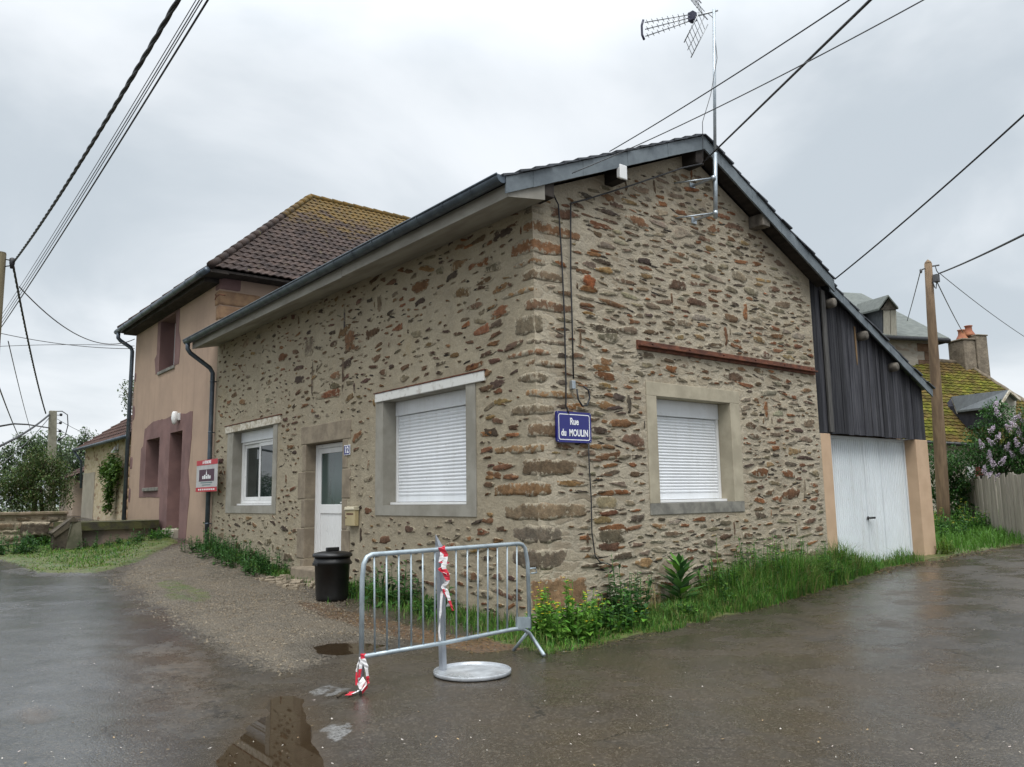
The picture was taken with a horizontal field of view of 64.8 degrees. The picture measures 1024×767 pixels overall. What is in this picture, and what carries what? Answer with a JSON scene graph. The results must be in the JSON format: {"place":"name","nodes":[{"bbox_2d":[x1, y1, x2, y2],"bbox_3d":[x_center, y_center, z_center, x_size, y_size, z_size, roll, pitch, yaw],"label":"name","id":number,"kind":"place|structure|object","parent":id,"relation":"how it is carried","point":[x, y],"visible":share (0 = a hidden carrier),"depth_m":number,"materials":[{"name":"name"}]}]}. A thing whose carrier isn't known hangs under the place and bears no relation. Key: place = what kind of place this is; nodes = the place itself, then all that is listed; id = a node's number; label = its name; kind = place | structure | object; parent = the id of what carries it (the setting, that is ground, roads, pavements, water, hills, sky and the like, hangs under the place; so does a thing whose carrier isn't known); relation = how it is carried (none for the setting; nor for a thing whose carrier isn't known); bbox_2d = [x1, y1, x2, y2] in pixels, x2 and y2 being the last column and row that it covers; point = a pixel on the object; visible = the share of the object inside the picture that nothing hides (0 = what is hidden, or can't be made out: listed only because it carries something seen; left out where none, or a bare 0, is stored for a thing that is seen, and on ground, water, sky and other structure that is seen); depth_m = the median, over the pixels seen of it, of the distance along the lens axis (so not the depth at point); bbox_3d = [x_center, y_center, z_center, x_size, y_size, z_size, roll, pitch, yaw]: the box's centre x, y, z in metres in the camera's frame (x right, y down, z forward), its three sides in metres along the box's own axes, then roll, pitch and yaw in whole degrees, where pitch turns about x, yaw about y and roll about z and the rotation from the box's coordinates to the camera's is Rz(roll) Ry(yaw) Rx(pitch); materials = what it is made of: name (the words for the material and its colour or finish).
{"place":"outdoors","nodes":[
{"label":"outdoors","id":0,"kind":"place"},
{"bbox_2d":[2,535,177,572],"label":"grass","id":1,"kind":"structure","parent":0,"point":[97,554],"depth_m":18.16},
{"bbox_2d":[104,542,418,675],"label":"gravel","id":2,"kind":"structure","parent":0,"point":[256,602],"depth_m":11.24,"materials":[{"name":"gravel"}]},
{"bbox_2d":[0,507,1023,766],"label":"ground","id":3,"kind":"structure","parent":0,"point":[148,687],"depth_m":7.08,"materials":[{"name":"asphalt"}]},
{"bbox_2d":[0,251,14,342],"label":"wooden pole","id":4,"kind":"object","parent":3,"relation":"on","point":[3,259],"visible":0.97,"depth_m":15.90,"materials":[{"name":"brown wood"}]},
{"bbox_2d":[0,389,20,440],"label":"overhead cable","id":5,"kind":"object","parent":4,"relation":"attached to","point":[8,411],"visible":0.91,"depth_m":19.36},
{"bbox_2d":[8,341,31,432],"bbox_3d":[-15.365,0.839,25.500,0.019,0.130,24.411,4,-9,-29],"label":"overhead cable","id":6,"kind":"object","parent":4,"relation":"attached to","point":[17,381],"visible":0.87,"depth_m":19.26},
{"bbox_2d":[13,266,45,413],"bbox_3d":[-13.440,-0.669,22.701,0.049,1.563,15.495,3,-9,-27],"label":"overhead cable","id":7,"kind":"object","parent":4,"relation":"attached to","point":[20,303],"visible":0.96,"depth_m":19.98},
{"bbox_2d":[13,0,180,262],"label":"overhead cable","id":8,"kind":"object","parent":4,"relation":"attached to","point":[162,25],"visible":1,"depth_m":8.00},
{"bbox_2d":[2,0,195,313],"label":"overhead cable","id":9,"kind":"object","parent":4,"relation":"attached to","point":[113,136],"visible":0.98,"depth_m":8.89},
{"bbox_2d":[2,0,199,317],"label":"overhead cable","id":10,"kind":"object","parent":4,"relation":"attached to","point":[115,137],"visible":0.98,"depth_m":8.89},
{"bbox_2d":[2,0,202,321],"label":"overhead cable","id":11,"kind":"object","parent":4,"relation":"attached to","point":[117,138],"visible":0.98,"depth_m":8.89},
{"bbox_2d":[2,0,208,325],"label":"overhead cable","id":12,"kind":"object","parent":4,"relation":"attached to","point":[175,52],"visible":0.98,"depth_m":8.88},
{"bbox_2d":[0,526,40,554],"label":"nettle clump","id":13,"kind":"object","parent":3,"relation":"on","point":[23,546],"visible":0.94,"depth_m":18.83,"materials":[{"name":"green plant"}]},
{"bbox_2d":[0,485,59,510],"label":"distant hedge","id":14,"kind":"object","parent":3,"relation":"on","point":[17,506],"visible":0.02,"depth_m":44.97,"materials":[{"name":"green plant"}]},
{"bbox_2d":[0,511,67,544],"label":"stone wall","id":15,"kind":"structure","parent":3,"relation":"on","point":[10,522],"depth_m":21.02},
{"bbox_2d":[19,521,49,536],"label":"stone slab","id":16,"kind":"structure","parent":15,"relation":"on","point":[34,528],"depth_m":20.84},
{"bbox_2d":[24,534,50,545],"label":"rough weed","id":17,"kind":"object","parent":3,"relation":"on","point":[46,538],"visible":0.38,"depth_m":21.00,"materials":[{"name":"green plant"}]},
{"bbox_2d":[0,430,77,511],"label":"tree","id":18,"kind":"object","parent":3,"relation":"on","point":[4,454],"visible":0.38,"depth_m":33.05,"materials":[{"name":"green plant"}]},
{"bbox_2d":[0,443,79,511],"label":"bush","id":19,"kind":"object","parent":3,"relation":"on","point":[30,496],"visible":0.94,"depth_m":23.20,"materials":[{"name":"green plant"}]},
{"bbox_2d":[45,410,68,510],"bbox_3d":[-16.609,3.093,29.395,0.658,4.232,0.280,5,-10,-38],"label":"concrete pole","id":20,"kind":"object","parent":3,"relation":"on","point":[52,431],"visible":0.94,"depth_m":29.39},
{"bbox_2d":[0,423,48,427],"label":"overhead cable","id":21,"kind":"object","parent":20,"relation":"attached to","point":[21,424],"visible":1,"depth_m":21.80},
{"bbox_2d":[0,414,49,446],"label":"overhead cable","id":22,"kind":"object","parent":20,"relation":"attached to","point":[21,434],"visible":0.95,"depth_m":24.50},
{"bbox_2d":[48,517,77,549],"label":"leaning slab","id":23,"kind":"structure","parent":3,"relation":"on","point":[58,534],"depth_m":19.72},
{"bbox_2d":[44,426,97,478],"bbox_3d":[-21.164,4.185,38.485,3.026,4.348,2.104,5,-10,-38],"label":"tree","id":24,"kind":"object","parent":3,"relation":"on","point":[76,463],"visible":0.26,"depth_m":38.55,"materials":[{"name":"green plant"}]},
{"bbox_2d":[59,467,83,515],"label":"gate wall","id":25,"kind":"structure","parent":3,"relation":"on","point":[75,506],"depth_m":32.88,"materials":[{"name":"beige concrete"}]},
{"bbox_2d":[65,521,82,548],"bbox_3d":[-10.747,3.704,19.814,0.387,0.690,0.298,5,-10,-38],"label":"standing stone","id":26,"kind":"object","parent":3,"relation":"on","point":[74,535],"visible":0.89,"depth_m":19.73,"materials":[{"name":"stone"}]},
{"bbox_2d":[76,531,121,548],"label":"nettle clump","id":27,"kind":"object","parent":3,"relation":"on","point":[97,539],"visible":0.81,"depth_m":19.85,"materials":[{"name":"green plant"}]},
{"bbox_2d":[72,415,131,520],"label":"stone house","id":28,"kind":"structure","parent":3,"relation":"on","point":[97,448],"depth_m":29.23,"materials":[{"name":"beige tile"}]},
{"bbox_2d":[97,446,123,515],"bbox_3d":[-13.483,3.274,27.067,0.605,2.306,2.978,5,-10,-38],"label":"ivy","id":29,"kind":"object","parent":28,"relation":"attached to","point":[110,471],"visible":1,"depth_m":26.80,"materials":[{"name":"green plant"}]},
{"bbox_2d":[53,520,158,546],"bbox_3d":[-10.531,4.237,21.119,1.635,1.273,2.211,-8,-11,41],"label":"stone trough","id":30,"kind":"object","parent":3,"relation":"on","point":[106,529],"visible":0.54,"depth_m":20.57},
{"bbox_2d":[117,376,133,416],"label":"tree","id":31,"kind":"object","parent":3,"relation":"on","point":[124,394],"visible":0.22,"depth_m":41.59,"materials":[{"name":"green plant"}]},
{"bbox_2d":[126,527,163,545],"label":"nettle clump","id":32,"kind":"object","parent":3,"relation":"on","point":[139,537],"visible":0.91,"depth_m":19.86,"materials":[{"name":"green plant"}]},
{"bbox_2d":[149,525,177,538],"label":"rough weed","id":33,"kind":"object","parent":3,"relation":"on","point":[166,535],"visible":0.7,"depth_m":20.49,"materials":[{"name":"green plant"}]},
{"bbox_2d":[179,522,225,553],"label":"nettle clump","id":34,"kind":"object","parent":3,"relation":"on","point":[207,542],"visible":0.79,"depth_m":17.70,"materials":[{"name":"green plant"}]},
{"bbox_2d":[194,533,241,558],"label":"nettle clump","id":35,"kind":"object","parent":3,"relation":"on","point":[203,550],"visible":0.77,"depth_m":16.86,"materials":[{"name":"green plant"}]},
{"bbox_2d":[211,539,265,567],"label":"nettle clump","id":36,"kind":"object","parent":3,"relation":"on","point":[225,558],"visible":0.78,"depth_m":15.98,"materials":[{"name":"green plant"}]},
{"bbox_2d":[114,194,410,541],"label":"rendered house","id":37,"kind":"structure","parent":3,"relation":"on","point":[304,236],"depth_m":21.76,"materials":[{"name":"tile"}]},
{"bbox_2d":[0,344,129,346],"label":"overhead cable","id":38,"kind":"object","parent":37,"relation":"attached to","point":[70,344],"visible":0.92,"depth_m":23.74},
{"bbox_2d":[1,333,134,348],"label":"overhead cable","id":39,"kind":"object","parent":37,"relation":"attached to","point":[72,345],"visible":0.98,"depth_m":23.67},
{"bbox_2d":[19,286,134,344],"bbox_3d":[-10.854,-1.548,20.728,0.023,1.008,9.284,1,-8,-12],"label":"overhead cable","id":40,"kind":"object","parent":37,"relation":"attached to","point":[65,327],"visible":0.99,"depth_m":18.83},
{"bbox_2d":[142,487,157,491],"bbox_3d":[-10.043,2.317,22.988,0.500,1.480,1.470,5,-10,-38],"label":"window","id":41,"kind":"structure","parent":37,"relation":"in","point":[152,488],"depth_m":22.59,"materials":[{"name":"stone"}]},
{"bbox_2d":[155,308,180,374],"bbox_3d":[-9.469,-1.154,22.696,0.480,1.714,2.445,5,-10,-38],"label":"window","id":42,"kind":"structure","parent":37,"relation":"in","point":[168,336],"depth_m":23.19,"materials":[{"name":"brown plastic"}]},
{"bbox_2d":[171,411,180,424],"bbox_3d":[-8.793,0.900,21.096,0.210,0.340,0.188,5,-10,-38],"label":"wall lamp","id":43,"kind":"object","parent":37,"relation":"attached to","point":[175,417],"visible":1,"depth_m":21.04,"materials":[{"name":"white plastic"}]},
{"bbox_2d":[196,458,217,491],"bbox_3d":[-6.930,2.122,18.585,0.211,0.727,1.456,5,-10,-38],"label":"sale board","id":44,"kind":"object","parent":37,"relation":"attached to","point":[207,476],"visible":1,"depth_m":18.48,"materials":[{"name":"red"}]},
{"bbox_2d":[240,548,291,576],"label":"nettle clump","id":45,"kind":"object","parent":3,"relation":"on","point":[260,563],"visible":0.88,"depth_m":14.99,"materials":[{"name":"green plant"}]},
{"bbox_2d":[216,696,323,766],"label":"puddle water","id":46,"kind":"structure","parent":3,"relation":"on","point":[283,725],"depth_m":5.45,"materials":[{"name":"brown liquid"}]},
{"bbox_2d":[255,574,314,589],"bbox_3d":[-3.750,3.387,13.750,0.708,0.115,1.892,5,-10,-38],"label":"rubble","id":47,"kind":"object","parent":3,"relation":"on","point":[283,582],"visible":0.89,"depth_m":13.69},
{"bbox_2d":[312,547,352,600],"bbox_3d":[-2.669,2.814,11.985,0.589,0.755,0.589,5,-10,-38],"label":"dustbin","id":48,"kind":"object","parent":3,"relation":"on","point":[332,566],"visible":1,"depth_m":11.77,"materials":[{"name":"black plastic"}]},
{"bbox_2d":[314,643,384,655],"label":"puddle water","id":49,"kind":"structure","parent":3,"relation":"on","point":[337,649],"depth_m":8.71,"materials":[{"name":"brown liquid"}]},
{"bbox_2d":[192,541,518,639],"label":"grass","id":50,"kind":"structure","parent":3,"relation":"on","point":[461,612],"depth_m":10.82,"materials":[{"name":"plant"}]},
{"bbox_2d":[348,567,389,597],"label":"nettle clump","id":51,"kind":"object","parent":3,"relation":"on","point":[377,576],"visible":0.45,"depth_m":12.16,"materials":[{"name":"green plant"}]},
{"bbox_2d":[356,560,424,607],"bbox_3d":[-1.651,2.854,11.506,1.039,0.663,0.947,5,-10,-38],"label":"dock plant","id":52,"kind":"object","parent":3,"relation":"on","point":[383,590],"visible":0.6,"depth_m":11.49,"materials":[{"name":"green plant"}]},
{"bbox_2d":[412,584,458,619],"bbox_3d":[-1.046,2.877,10.695,0.817,0.435,0.856,5,-10,-38],"label":"dock plant","id":53,"kind":"object","parent":3,"relation":"on","point":[426,605],"visible":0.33,"depth_m":10.71,"materials":[{"name":"green plant"}]},
{"bbox_2d":[359,542,545,692],"bbox_3d":[-0.559,2.125,7.697,2.299,1.146,0.438,6,-11,-42],"label":"crowd barrier","id":54,"kind":"object","parent":3,"relation":"on","point":[523,623],"visible":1,"depth_m":7.50,"materials":[{"name":"metal"}]},
{"bbox_2d":[346,653,369,694],"bbox_3d":[-1.284,2.408,6.689,0.243,0.321,0.122,5,-10,-38],"label":"barrier tape","id":55,"kind":"object","parent":54,"relation":"attached to","point":[362,683],"visible":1,"depth_m":6.69,"materials":[{"name":"red"}]},
{"bbox_2d":[438,545,453,639],"bbox_3d":[-0.616,1.933,7.484,0.185,0.855,0.050,5,-10,-38],"label":"barrier tape","id":56,"kind":"object","parent":54,"relation":"attached to","point":[443,557],"visible":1,"depth_m":7.49,"materials":[{"name":"red"}]},
{"bbox_2d":[433,661,510,681],"bbox_3d":[-0.363,2.637,7.403,0.715,0.034,0.716,5,-10,-38],"label":"post base","id":57,"kind":"object","parent":3,"relation":"on","point":[473,671],"visible":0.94,"depth_m":7.41,"materials":[{"name":"metal"}]},
{"bbox_2d":[435,535,446,670],"bbox_3d":[-0.673,2.055,7.574,0.052,1.260,0.118,-8,-11,41],"label":"metal post","id":58,"kind":"object","parent":57,"relation":"on","point":[442,648],"visible":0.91,"depth_m":7.56,"materials":[{"name":"metal"}]},
{"bbox_2d":[182,134,834,629],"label":"stone house","id":59,"kind":"structure","parent":3,"relation":"on","point":[420,364],"depth_m":11.84,"materials":[{"name":"stone"}]},
{"bbox_2d":[224,414,281,513],"bbox_3d":[-5.350,1.758,17.084,0.445,1.938,3.180,5,-10,-38],"label":"window","id":60,"kind":"structure","parent":59,"relation":"in","point":[252,445],"depth_m":17.41,"materials":[{"name":"white plastic"}]},
{"bbox_2d":[296,419,350,565],"bbox_3d":[-3.229,2.327,14.238,0.273,3.246,2.090,5,-10,-38],"label":"door","id":61,"kind":"structure","parent":59,"relation":"in","point":[330,483],"depth_m":14.62,"materials":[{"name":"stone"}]},
{"bbox_2d":[344,445,349,454],"bbox_3d":[-2.773,1.119,13.575,0.014,0.170,0.220,5,-10,-38],"label":"house number","id":62,"kind":"object","parent":59,"relation":"attached to","point":[346,449],"visible":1,"depth_m":13.57,"materials":[{"name":"white ceramic"}]},
{"bbox_2d":[344,506,359,525],"bbox_3d":[-2.623,2.163,13.193,0.107,0.322,0.362,5,-10,-38],"label":"letter box","id":63,"kind":"object","parent":59,"relation":"attached to","point":[351,515],"visible":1,"depth_m":13.12,"materials":[{"name":"beige metal"}]},
{"bbox_2d":[373,369,485,516],"bbox_3d":[-1.091,0.955,11.812,0.485,1.930,2.990,5,-10,-38],"label":"window","id":64,"kind":"structure","parent":59,"relation":"in","point":[440,448],"depth_m":11.99,"materials":[{"name":"white plastic"}]},
{"bbox_2d":[554,195,568,413],"bbox_3d":[0.613,-1.029,10.206,0.194,2.830,0.032,5,-10,-38],"label":"wall cable","id":65,"kind":"object","parent":59,"relation":"attached to","point":[563,307],"depth_m":10.23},
{"bbox_2d":[555,411,591,442],"bbox_3d":[0.772,0.548,10.106,0.585,0.385,0.035,5,-10,-38],"label":"street sign","id":66,"kind":"object","parent":59,"relation":"attached to","point":[572,427],"visible":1,"depth_m":10.08,"materials":[{"name":"blue metal"}]},
{"bbox_2d":[576,386,590,406],"bbox_3d":[0.905,0.161,10.252,0.242,0.281,0.045,5,-10,-38],"label":"wall cable","id":67,"kind":"object","parent":59,"relation":"attached to","point":[586,388],"depth_m":10.24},
{"bbox_2d":[588,443,612,572],"bbox_3d":[1.117,1.531,10.205,0.342,1.709,0.030,4,-10,-33],"label":"wall cable","id":68,"kind":"object","parent":59,"relation":"attached to","point":[591,510],"depth_m":10.13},
{"bbox_2d":[617,164,626,179],"bbox_3d":[1.466,-2.824,10.828,0.140,0.200,0.090,5,-10,-38],"label":"junction box","id":69,"kind":"object","parent":59,"relation":"attached to","point":[621,171],"visible":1,"depth_m":10.79,"materials":[{"name":"white plastic"}]},
{"bbox_2d":[570,163,702,378],"bbox_3d":[1.787,-1.666,11.112,2.517,3.405,0.070,4,-9,-32],"label":"wall cable","id":70,"kind":"object","parent":59,"relation":"attached to","point":[570,244],"depth_m":10.50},
{"bbox_2d":[641,0,717,223],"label":"tv antenna","id":71,"kind":"object","parent":59,"relation":"attached to","point":[692,15],"visible":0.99,"depth_m":12.29,"materials":[{"name":"metal"}]},
{"bbox_2d":[645,381,744,514],"bbox_3d":[2.529,0.971,11.783,2.090,1.820,0.454,5,-10,-38],"label":"window","id":72,"kind":"structure","parent":59,"relation":"in","point":[697,424],"depth_m":11.86,"materials":[{"name":"white plastic"}]},
{"bbox_2d":[572,0,923,173],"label":"overhead cable","id":73,"kind":"object","parent":59,"relation":"attached to","point":[762,84],"visible":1,"depth_m":7.66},
{"bbox_2d":[702,0,871,162],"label":"overhead cable","id":74,"kind":"object","parent":59,"relation":"attached to","point":[862,7],"visible":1,"depth_m":7.59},
{"bbox_2d":[834,114,1023,279],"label":"overhead cable","id":75,"kind":"object","parent":59,"relation":"attached to","point":[973,160],"visible":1,"depth_m":10.69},
{"bbox_2d":[524,579,604,643],"bbox_3d":[0.598,2.552,9.182,1.082,0.726,1.057,5,-10,-38],"label":"celandine","id":76,"kind":"object","parent":3,"relation":"on","point":[571,618],"visible":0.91,"depth_m":8.99,"materials":[{"name":"green plant"}]},
{"bbox_2d":[574,587,649,632],"bbox_3d":[1.167,2.687,9.607,1.004,0.517,0.948,5,-10,-38],"label":"celandine","id":77,"kind":"object","parent":3,"relation":"on","point":[628,616],"visible":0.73,"depth_m":9.41,"materials":[{"name":"green plant"}]},
{"bbox_2d":[598,553,655,621],"bbox_3d":[1.355,2.535,9.977,0.745,0.880,0.763,5,-10,-38],"label":"cow parsley","id":78,"kind":"object","parent":3,"relation":"on","point":[615,597],"visible":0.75,"depth_m":9.95,"materials":[{"name":"green plant"}]},
{"bbox_2d":[632,568,671,610],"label":"dry grass","id":79,"kind":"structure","parent":3,"relation":"on","point":[652,597],"depth_m":10.19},
{"bbox_2d":[295,544,1022,654],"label":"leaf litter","id":80,"kind":"object","parent":3,"relation":"on","point":[915,566],"visible":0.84,"depth_m":10.93,"materials":[{"name":"brown plant"}]},
{"bbox_2d":[650,552,705,600],"bbox_3d":[2.177,2.605,10.622,0.776,0.777,0.752,-3,-8,17],"label":"foxglove","id":81,"kind":"object","parent":3,"relation":"on","point":[680,586],"visible":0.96,"depth_m":10.58,"materials":[{"name":"green plant"}]},
{"bbox_2d":[658,598,698,618],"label":"leafy weed","id":82,"kind":"object","parent":3,"relation":"on","point":[685,609],"visible":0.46,"depth_m":9.96,"materials":[{"name":"green plant"}]},
{"bbox_2d":[693,540,742,592],"bbox_3d":[2.842,2.585,11.105,0.653,0.915,0.641,1,-8,-12],"label":"tall nettle","id":83,"kind":"object","parent":3,"relation":"on","point":[719,575],"visible":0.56,"depth_m":11.03,"materials":[{"name":"green plant"}]},
{"bbox_2d":[717,581,735,607],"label":"leafy weed","id":84,"kind":"object","parent":3,"relation":"on","point":[723,592],"visible":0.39,"depth_m":10.64,"materials":[{"name":"green plant"}]},
{"bbox_2d":[733,534,790,579],"bbox_3d":[3.613,2.644,11.720,0.900,0.887,0.831,5,-10,-38],"label":"tall nettle","id":85,"kind":"object","parent":3,"relation":"on","point":[756,557],"visible":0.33,"depth_m":11.67,"materials":[{"name":"green plant"}]},
{"bbox_2d":[790,536,844,585],"bbox_3d":[4.719,2.765,12.613,0.943,0.752,0.970,5,-10,-38],"label":"tall nettle","id":86,"kind":"object","parent":3,"relation":"on","point":[825,552],"visible":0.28,"depth_m":12.46,"materials":[{"name":"green plant"}]},
{"bbox_2d":[809,280,936,561],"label":"garage","id":87,"kind":"structure","parent":3,"relation":"on","point":[872,383],"depth_m":14.91,"materials":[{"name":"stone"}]},
{"bbox_2d":[830,435,912,561],"bbox_3d":[6.575,2.136,14.844,3.072,2.300,0.101,5,-10,-38],"label":"garage door","id":88,"kind":"structure","parent":87,"relation":"in","point":[871,493],"depth_m":14.98,"materials":[{"name":"white paint"}]},
{"bbox_2d":[843,292,950,364],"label":"slate house","id":89,"kind":"structure","parent":3,"relation":"on","point":[908,339],"depth_m":30.20,"materials":[{"name":"stone"}]},
{"bbox_2d":[919,260,951,526],"bbox_3d":[11.010,0.411,20.839,0.472,7.162,1.265,-4,-9,22],"label":"wooden pole","id":90,"kind":"object","parent":3,"relation":"on","point":[941,466],"visible":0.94,"depth_m":20.74,"materials":[{"name":"brown wood"}]},
{"bbox_2d":[937,283,962,331],"bbox_3d":[13.973,-2.272,25.619,0.025,0.530,11.320,-6,-9,32],"label":"overhead cable","id":91,"kind":"object","parent":90,"relation":"attached to","point":[948,306],"visible":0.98,"depth_m":24.04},
{"bbox_2d":[939,233,1023,273],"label":"overhead cable","id":92,"kind":"object","parent":90,"relation":"attached to","point":[1010,241],"visible":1,"depth_m":14.58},
{"bbox_2d":[941,274,1022,335],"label":"overhead cable","id":93,"kind":"object","parent":90,"relation":"attached to","point":[979,304],"visible":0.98,"depth_m":22.86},
{"bbox_2d":[934,536,956,553],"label":"weed clump","id":94,"kind":"object","parent":3,"relation":"on","point":[942,550],"visible":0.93,"depth_m":15.67,"materials":[{"name":"green plant"}]},
{"bbox_2d":[928,440,979,524],"bbox_3d":[12.560,2.885,22.909,1.546,2.447,5.332,-6,-10,34],"label":"bush","id":95,"kind":"object","parent":3,"relation":"on","point":[956,486],"visible":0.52,"depth_m":21.37,"materials":[{"name":"green plant"}]},
{"bbox_2d":[934,509,975,537],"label":"weed clump","id":96,"kind":"object","parent":3,"relation":"on","point":[943,524],"visible":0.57,"depth_m":18.51,"materials":[{"name":"green plant"}]},
{"bbox_2d":[900,325,1023,512],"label":"mossy house","id":97,"kind":"structure","parent":3,"relation":"on","point":[970,385],"depth_m":28.44,"materials":[{"name":"tile"}]},
{"bbox_2d":[966,465,989,476],"bbox_3d":[15.124,2.891,26.136,0.795,0.492,0.185,-1,-8,0],"label":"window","id":98,"kind":"structure","parent":97,"relation":"in","point":[972,465],"depth_m":26.15,"materials":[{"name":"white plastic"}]},
{"bbox_2d":[934,501,992,532],"bbox_3d":[11.182,3.281,19.881,1.287,0.875,1.420,5,-10,-38],"label":"weed clump","id":99,"kind":"object","parent":3,"relation":"on","point":[979,519],"visible":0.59,"depth_m":19.78,"materials":[{"name":"green plant"}]},
{"bbox_2d":[958,510,990,529],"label":"weed clump","id":100,"kind":"object","parent":3,"relation":"on","point":[982,523],"visible":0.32,"depth_m":19.80,"materials":[{"name":"green plant"}]},
{"bbox_2d":[958,396,1023,481],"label":"lilac","id":101,"kind":"object","parent":3,"relation":"on","point":[1011,457],"visible":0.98,"depth_m":20.62,"materials":[{"name":"green plant"}]},
{"bbox_2d":[958,472,1023,539],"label":"plank fence","id":102,"kind":"object","parent":3,"relation":"on","point":[984,496],"visible":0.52,"depth_m":18.88,"materials":[{"name":"weathered grey timber"},{"name":"dark timber"}]},
{"bbox_2d":[0,0,1023,507],"label":"sky","id":103,"kind":"structure","parent":0,"point":[401,107],"materials":[{"name":"grey"}]},
{"bbox_2d":[490,532,923,654],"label":"grass","id":104,"kind":"structure","parent":0,"point":[798,579],"depth_m":10.97,"materials":[{"name":"plant"}]},
{"bbox_2d":[609,0,849,151],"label":"overhead cable","id":105,"kind":"object","parent":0,"point":[740,70],"visible":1,"depth_m":8.88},
{"bbox_2d":[934,510,1023,553],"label":"grass","id":106,"kind":"structure","parent":0,"point":[981,539],"depth_m":17.18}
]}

